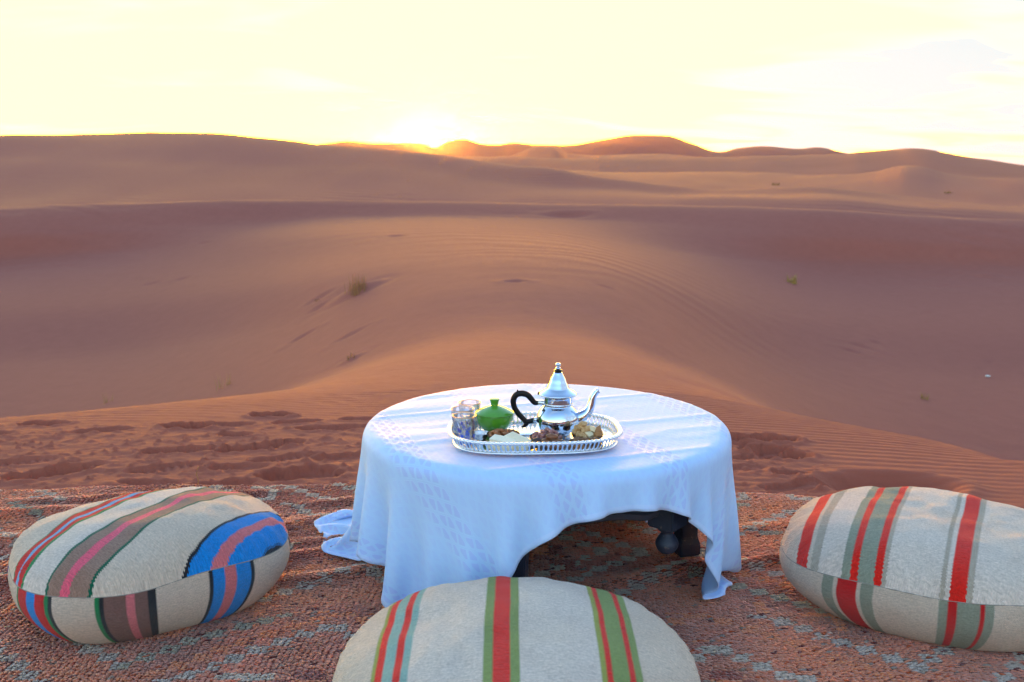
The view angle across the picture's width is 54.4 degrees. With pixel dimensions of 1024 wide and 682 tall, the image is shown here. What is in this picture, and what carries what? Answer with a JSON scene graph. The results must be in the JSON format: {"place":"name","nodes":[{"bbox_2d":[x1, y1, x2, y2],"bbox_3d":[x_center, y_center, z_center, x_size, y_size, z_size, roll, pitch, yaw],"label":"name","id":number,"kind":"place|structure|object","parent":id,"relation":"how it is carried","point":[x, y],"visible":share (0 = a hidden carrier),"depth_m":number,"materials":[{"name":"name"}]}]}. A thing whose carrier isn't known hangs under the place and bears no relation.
{"place":"outdoors","nodes":[
{"label":"outdoors","id":0,"kind":"place"},
{"bbox_2d":[429,140,438,146],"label":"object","id":1,"kind":"object","parent":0,"point":[434,143],"visible":0.69,"depth_m":8795.96,"materials":[{"name":"white"}]},
{"bbox_2d":[0,132,1023,508],"bbox_3d":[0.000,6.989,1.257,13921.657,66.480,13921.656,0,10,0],"label":"sand dunes","id":2,"kind":"structure","parent":0,"point":[156,286],"depth_m":14.26,"materials":[{"name":"brown sand"}]},
{"bbox_2d":[215,373,230,388],"bbox_3d":[-2.796,0.384,9.620,0.164,0.178,0.179,0,10,0],"label":"grass tuft","id":3,"kind":"object","parent":2,"relation":"on","point":[223,379],"visible":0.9,"depth_m":9.63,"materials":[{"name":"brown plant"}]},
{"bbox_2d":[344,273,366,295],"bbox_3d":[-1.747,-0.638,11.166,0.265,0.241,0.242,6,12,30],"label":"grass tuft","id":4,"kind":"object","parent":2,"relation":"on","point":[354,285],"visible":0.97,"depth_m":11.15,"materials":[{"name":"brown plant"}]},
{"bbox_2d":[0,483,1023,681],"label":"rug","id":5,"kind":"object","parent":2,"relation":"on","point":[310,613],"visible":0.27,"depth_m":2.29,"materials":[{"name":"fabric"}]},
{"bbox_2d":[7,486,289,643],"bbox_3d":[-0.847,0.500,2.350,0.612,0.251,0.480,-6,12,-30],"label":"floor pouf","id":6,"kind":"object","parent":5,"relation":"on","point":[131,566],"visible":1,"depth_m":2.18,"materials":[{"name":"fabric"}]},
{"bbox_2d":[332,576,700,681],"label":"floor pouf","id":7,"kind":"object","parent":5,"relation":"on","point":[513,629],"visible":1,"depth_m":1.70,"materials":[{"name":"fabric"}]},
{"bbox_2d":[512,510,699,576],"bbox_3d":[0.085,0.402,2.526,0.864,0.386,0.864,0,10,0],"label":"table","id":8,"kind":"object","parent":5,"relation":"on","point":[678,535],"visible":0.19,"depth_m":2.26,"materials":[{"name":"paint"}]},
{"bbox_2d":[314,384,741,607],"bbox_3d":[0.047,0.381,2.566,1.027,0.390,1.048,-3,11,-17],"label":"tablecloth","id":9,"kind":"object","parent":8,"relation":"on","point":[433,505],"visible":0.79,"depth_m":2.20,"materials":[{"name":"fabric"}]},
{"bbox_2d":[447,412,622,454],"bbox_3d":[0.052,0.211,2.296,0.401,0.032,0.277,-1,10,-3],"label":"serving tray","id":10,"kind":"object","parent":9,"relation":"on","point":[608,440],"visible":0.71,"depth_m":2.20,"materials":[{"name":"silver metal"}]},
{"bbox_2d":[451,406,473,438],"bbox_3d":[-0.114,0.189,2.302,0.054,0.069,0.054,5,11,26],"label":"tea glass","id":11,"kind":"object","parent":10,"relation":"on","point":[454,411],"visible":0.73,"depth_m":2.29,"materials":[{"name":"clear glass"}]},
{"bbox_2d":[452,412,475,446],"bbox_3d":[-0.107,0.200,2.241,0.054,0.069,0.054,-2,10,-11],"label":"tea glass","id":12,"kind":"object","parent":10,"relation":"on","point":[472,420],"visible":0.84,"depth_m":2.23,"materials":[{"name":"clear glass"}]},
{"bbox_2d":[458,399,480,430],"bbox_3d":[-0.100,0.178,2.363,0.054,0.069,0.054,-5,11,-24],"label":"tea glass","id":13,"kind":"object","parent":10,"relation":"on","point":[477,406],"visible":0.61,"depth_m":2.35,"materials":[{"name":"clear glass"}]},
{"bbox_2d":[475,430,487,440],"bbox_3d":[-0.072,0.218,2.289,0.044,0.016,0.044,0,10,0],"label":"steel dish","id":14,"kind":"object","parent":10,"relation":"on","point":[480,435],"visible":0.84,"depth_m":2.28,"materials":[{"name":"silver metal"}]},
{"bbox_2d":[475,398,513,430],"bbox_3d":[-0.041,0.175,2.346,0.093,0.081,0.093,0,10,0],"label":"lidded bowl","id":15,"kind":"object","parent":10,"relation":"on","point":[493,415],"visible":0.83,"depth_m":2.32,"materials":[{"name":"green ceramic"}]},
{"bbox_2d":[488,445,513,450],"bbox_3d":[-0.022,0.234,2.210,0.060,0.011,0.029,5,11,24],"label":"wafer","id":16,"kind":"object","parent":10,"relation":"on","point":[503,448],"visible":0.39,"depth_m":2.19,"materials":[{"name":"white food"}]},
{"bbox_2d":[489,434,517,447],"bbox_3d":[-0.018,0.222,2.214,0.060,0.011,0.029,9,19,23],"label":"wafer","id":17,"kind":"object","parent":16,"relation":"on","point":[496,438],"visible":0.65,"depth_m":2.21,"materials":[{"name":"white food"}]},
{"bbox_2d":[487,429,519,437],"bbox_3d":[-0.020,0.220,2.271,0.076,0.019,0.076,0,10,0],"label":"snack bowl","id":18,"kind":"object","parent":10,"relation":"on","point":[502,435],"visible":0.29,"depth_m":2.28,"materials":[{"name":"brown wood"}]},
{"bbox_2d":[516,446,527,450],"bbox_3d":[0.012,0.234,2.214,0.060,0.011,0.029,7,12,35],"label":"wafer","id":19,"kind":"object","parent":10,"relation":"on","point":[522,448],"visible":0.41,"depth_m":2.19,"materials":[{"name":"white food"}]},
{"bbox_2d":[505,431,531,445],"bbox_3d":[0.014,0.220,2.219,0.060,0.012,0.029,21,28,36],"label":"wafer","id":20,"kind":"object","parent":19,"relation":"on","point":[515,436],"visible":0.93,"depth_m":2.22,"materials":[{"name":"white food"}]},
{"bbox_2d":[510,363,599,435],"bbox_3d":[0.103,0.134,2.320,0.101,0.169,0.191,20,23,63],"label":"teapot","id":21,"kind":"object","parent":10,"relation":"on","point":[560,413],"visible":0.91,"depth_m":2.30,"materials":[{"name":"silver metal"}]},
{"bbox_2d":[554,445,564,449],"bbox_3d":[0.103,0.234,2.201,0.030,0.014,0.017,5,11,17],"label":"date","id":22,"kind":"object","parent":10,"relation":"on","point":[555,447],"visible":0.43,"depth_m":2.19,"materials":[{"name":"brown food"}]},
{"bbox_3d":[0.171,0.221,2.261,0.072,0.020,0.072,0,10,0],"label":"snack bowl","id":23,"kind":"object","parent":10,"relation":"on","visible":0},
{"bbox_2d":[574,424,580,430],"bbox_3d":[0.153,0.198,2.263,0.017,0.014,0.025,23,25,37],"label":"cracker","id":24,"kind":"object","parent":23,"relation":"in","point":[576,427],"visible":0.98,"depth_m":2.25,"materials":[{"name":"beige food"}]},
{"bbox_2d":[575,431,586,437],"bbox_3d":[0.157,0.214,2.247,0.025,0.013,0.016,16,34,-16],"label":"cracker","id":25,"kind":"object","parent":23,"relation":"in","point":[580,434],"visible":0.72,"depth_m":2.24,"materials":[{"name":"beige food"}]},
{"bbox_2d":[578,421,586,426],"bbox_3d":[0.161,0.190,2.262,0.016,0.012,0.023,16,18,17],"label":"cracker","id":26,"kind":"object","parent":23,"relation":"in","point":[582,423],"visible":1,"depth_m":2.25,"materials":[{"name":"beige food"}]},
{"bbox_2d":[581,425,590,431],"bbox_3d":[0.167,0.200,2.257,0.024,0.013,0.016,-14,-12,1],"label":"cracker","id":27,"kind":"object","parent":23,"relation":"in","point":[585,429],"visible":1,"depth_m":2.25,"materials":[{"name":"beige food"}]},
{"bbox_2d":[585,431,593,437],"bbox_3d":[0.175,0.211,2.251,0.016,0.013,0.023,-20,43,-28],"label":"cracker","id":28,"kind":"object","parent":23,"relation":"in","point":[589,434],"visible":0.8,"depth_m":2.25,"materials":[{"name":"beige food"}]},
{"bbox_2d":[590,425,595,431],"bbox_3d":[0.183,0.199,2.260,0.015,0.012,0.022,23,0,4],"label":"cracker","id":29,"kind":"object","parent":23,"relation":"in","point":[593,428],"visible":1,"depth_m":2.25,"materials":[{"name":"white food"}]},
{"bbox_2d":[593,432,601,436],"bbox_3d":[0.191,0.213,2.248,0.016,0.013,0.026,-7,-20,-18],"label":"cracker","id":30,"kind":"object","parent":23,"relation":"in","point":[597,434],"visible":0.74,"depth_m":2.24,"materials":[{"name":"brown food"}]},
{"bbox_2d":[595,426,602,434],"bbox_3d":[0.195,0.203,2.252,0.015,0.012,0.024,-15,28,2],"label":"cracker","id":31,"kind":"object","parent":23,"relation":"in","point":[598,428],"visible":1,"depth_m":2.25,"materials":[{"name":"brown food"}]},
{"bbox_2d":[779,486,1023,651],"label":"floor pouf","id":32,"kind":"object","parent":5,"relation":"on","point":[937,566],"visible":1,"depth_m":2.16,"materials":[{"name":"fabric"}]},
{"bbox_2d":[785,274,797,283],"bbox_3d":[5.036,-1.127,17.938,0.193,0.198,0.231,-10,14,-44],"label":"grass tuft","id":33,"kind":"object","parent":2,"relation":"on","point":[794,279],"visible":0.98,"depth_m":17.91,"materials":[{"name":"brown plant"}]},
{"bbox_2d":[0,0,1023,164],"label":"sky","id":34,"kind":"structure","parent":0,"point":[846,76],"materials":[{"name":"white"}]},
{"label":"walnut half","id":35,"kind":"object","parent":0,"visible":0},
{"bbox_2d":[578,437,589,443],"bbox_3d":[0.163,0.220,2.205,0.034,0.018,0.025,10,-28,-26],"label":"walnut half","id":36,"kind":"object","parent":35,"relation":"on","point":[584,438],"visible":0.47,"depth_m":2.20,"materials":[{"name":"brown food"}]},
{"bbox_3d":[0.077,0.225,2.241,0.076,0.020,0.076,0,10,0],"label":"snack bowl","id":37,"kind":"object","parent":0,"visible":0},
{"bbox_2d":[531,438,541,441],"bbox_3d":[0.057,0.221,2.208,0.030,0.014,0.016,6,9,-13],"label":"date","id":38,"kind":"object","parent":37,"relation":"on","point":[536,439],"visible":0.62,"depth_m":2.20,"materials":[{"name":"brown food"}]},
{"label":"date","id":39,"kind":"object","parent":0,"visible":0},
{"bbox_2d":[541,438,550,441],"bbox_3d":[0.077,0.220,2.204,0.030,0.014,0.016,-5,11,-34],"label":"date","id":40,"kind":"object","parent":39,"relation":"on","point":[545,440],"visible":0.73,"depth_m":2.20,"materials":[{"name":"brown food"}]},
{"label":"date","id":41,"kind":"object","parent":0,"visible":0},
{"bbox_2d":[546,433,558,439],"bbox_3d":[0.089,0.211,2.200,0.029,0.015,0.016,8,8,-13],"label":"date","id":42,"kind":"object","parent":41,"relation":"on","point":[552,436],"visible":1,"depth_m":2.19,"materials":[{"name":"brown food"}]}
]}

